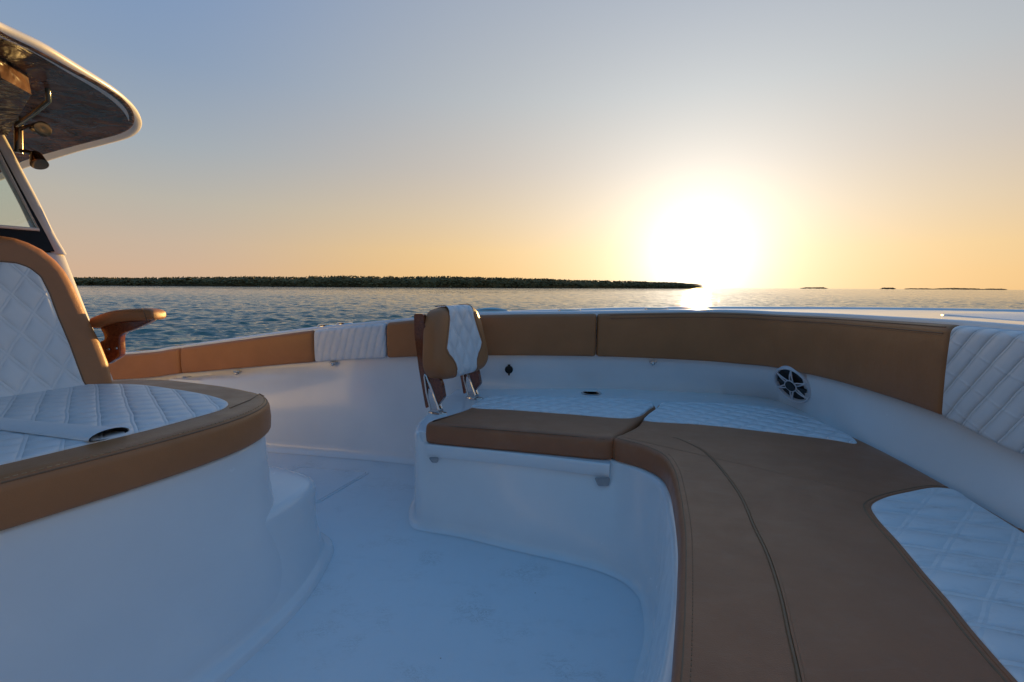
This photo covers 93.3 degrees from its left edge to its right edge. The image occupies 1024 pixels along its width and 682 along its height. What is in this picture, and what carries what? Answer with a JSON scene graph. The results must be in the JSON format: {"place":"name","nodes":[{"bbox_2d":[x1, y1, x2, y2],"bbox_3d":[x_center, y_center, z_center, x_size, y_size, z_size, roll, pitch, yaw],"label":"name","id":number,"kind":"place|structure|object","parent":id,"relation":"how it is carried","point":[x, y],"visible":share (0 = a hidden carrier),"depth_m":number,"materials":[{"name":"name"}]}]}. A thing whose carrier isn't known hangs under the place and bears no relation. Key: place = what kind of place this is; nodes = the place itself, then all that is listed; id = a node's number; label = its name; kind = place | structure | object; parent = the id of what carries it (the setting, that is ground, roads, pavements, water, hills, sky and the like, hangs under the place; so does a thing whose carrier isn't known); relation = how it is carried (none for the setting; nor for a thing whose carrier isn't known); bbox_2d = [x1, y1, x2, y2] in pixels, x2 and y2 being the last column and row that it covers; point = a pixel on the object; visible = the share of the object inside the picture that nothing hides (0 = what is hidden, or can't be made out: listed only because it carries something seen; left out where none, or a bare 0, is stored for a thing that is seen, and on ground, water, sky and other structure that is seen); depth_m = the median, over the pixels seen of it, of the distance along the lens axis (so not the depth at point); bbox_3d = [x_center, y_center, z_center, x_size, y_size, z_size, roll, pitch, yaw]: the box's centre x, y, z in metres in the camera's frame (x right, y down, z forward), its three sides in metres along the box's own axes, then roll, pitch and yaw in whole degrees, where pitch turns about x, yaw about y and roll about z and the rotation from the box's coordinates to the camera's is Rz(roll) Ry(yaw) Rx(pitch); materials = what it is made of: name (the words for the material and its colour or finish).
{"place":"outdoors","nodes":[
{"label":"outdoors","id":0,"kind":"place"},
{"bbox_2d":[76,285,697,288],"bbox_3d":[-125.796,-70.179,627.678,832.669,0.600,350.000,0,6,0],"label":"island ground","id":1,"kind":"structure","parent":0,"point":[408,287],"depth_m":501.65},
{"bbox_2d":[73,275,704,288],"bbox_3d":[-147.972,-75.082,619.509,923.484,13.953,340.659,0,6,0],"label":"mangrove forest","id":2,"kind":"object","parent":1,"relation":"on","point":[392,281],"visible":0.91,"depth_m":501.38,"materials":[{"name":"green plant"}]},
{"bbox_2d":[0,0,1023,289],"label":"sky","id":3,"kind":"structure","parent":0,"point":[830,144],"materials":[{"name":"blue"}]},
{"bbox_2d":[77,286,1023,351],"bbox_3d":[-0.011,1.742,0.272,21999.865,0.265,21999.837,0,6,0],"label":"sea water","id":4,"kind":"structure","parent":0,"point":[196,314],"depth_m":57.72,"materials":[{"name":"blue liquid"}]},
{"bbox_2d":[122,306,1023,681],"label":"boat","id":5,"kind":"object","parent":4,"relation":"on","point":[460,564],"visible":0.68,"depth_m":2.09,"materials":[{"name":"plastic"}]},
{"bbox_2d":[0,135,112,379],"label":"console","id":6,"kind":"object","parent":5,"relation":"on","point":[23,217],"visible":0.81,"depth_m":2.20,"materials":[{"name":"white paint"}]},
{"bbox_2d":[0,22,141,169],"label":"hardtop","id":7,"kind":"object","parent":6,"relation":"on","point":[54,104],"visible":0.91,"depth_m":2.04,"materials":[{"name":"white paint"}]},
{"bbox_2d":[108,348,182,379],"bbox_3d":[-3.524,0.219,3.889,1.983,0.378,0.080,1,7,8],"label":"coaming pad","id":8,"kind":"object","parent":5,"relation":"attached to","point":[147,365],"visible":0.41,"depth_m":3.79,"materials":[{"name":"brown leather"}]},
{"bbox_2d":[0,236,333,681],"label":"lounge seat","id":9,"kind":"object","parent":5,"relation":"on","point":[159,530],"visible":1,"depth_m":1.45,"materials":[{"name":"white plastic"}]},
{"bbox_2d":[180,330,314,372],"bbox_3d":[-1.976,0.086,3.590,1.156,0.358,0.053,2,7,12],"label":"coaming pad","id":10,"kind":"object","parent":5,"relation":"attached to","point":[292,348],"visible":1,"depth_m":3.55,"materials":[{"name":"brown leather"}]},
{"bbox_2d":[314,323,387,361],"bbox_3d":[-1.141,0.012,3.404,0.542,0.285,0.057,1,7,9],"label":"coaming pad","id":11,"kind":"object","parent":5,"relation":"attached to","point":[367,341],"visible":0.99,"depth_m":3.37,"materials":[{"name":"white leather"}]},
{"bbox_2d":[414,304,487,414],"bbox_3d":[-0.352,0.087,2.875,0.236,0.612,0.527,3,7,25],"label":"fold down backrest","id":12,"kind":"object","parent":5,"relation":"on","point":[450,341],"visible":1,"depth_m":2.71,"materials":[{"name":"brown leather"}]},
{"bbox_2d":[387,314,595,357],"bbox_3d":[-0.147,-0.033,3.310,1.445,0.316,0.099,1,6,2],"label":"coaming pad","id":13,"kind":"object","parent":5,"relation":"attached to","point":[545,334],"visible":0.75,"depth_m":3.28,"materials":[{"name":"brown leather"}]},
{"bbox_2d":[426,395,655,459],"bbox_3d":[0.207,0.418,2.578,1.095,0.110,0.811,2,7,15],"label":"seat cushion","id":14,"kind":"object","parent":5,"relation":"on","point":[586,427],"visible":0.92,"depth_m":2.32,"materials":[{"name":"brown leather"}]},
{"bbox_2d":[596,312,958,414],"bbox_3d":[1.338,0.011,2.673,0.646,0.354,1.916,-4,8,-31],"label":"coaming pad","id":15,"kind":"object","parent":5,"relation":"attached to","point":[904,361],"visible":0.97,"depth_m":2.61,"materials":[{"name":"brown leather"}]},
{"bbox_2d":[613,402,1023,681],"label":"seat cushion","id":16,"kind":"object","parent":5,"relation":"on","point":[811,550],"visible":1,"depth_m":1.17,"materials":[{"name":"brown leather"}]},
{"bbox_2d":[942,326,1023,453],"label":"coaming pad","id":17,"kind":"object","parent":5,"relation":"attached to","point":[983,394],"visible":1,"depth_m":1.51,"materials":[{"name":"white leather"}]},
{"bbox_2d":[801,287,827,288],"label":"islet","id":18,"kind":"object","parent":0,"point":[814,288],"visible":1,"depth_m":2587.86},
{"bbox_2d":[937,288,984,289],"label":"islet","id":19,"kind":"object","parent":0,"point":[962,288],"visible":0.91,"depth_m":2588.44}
]}

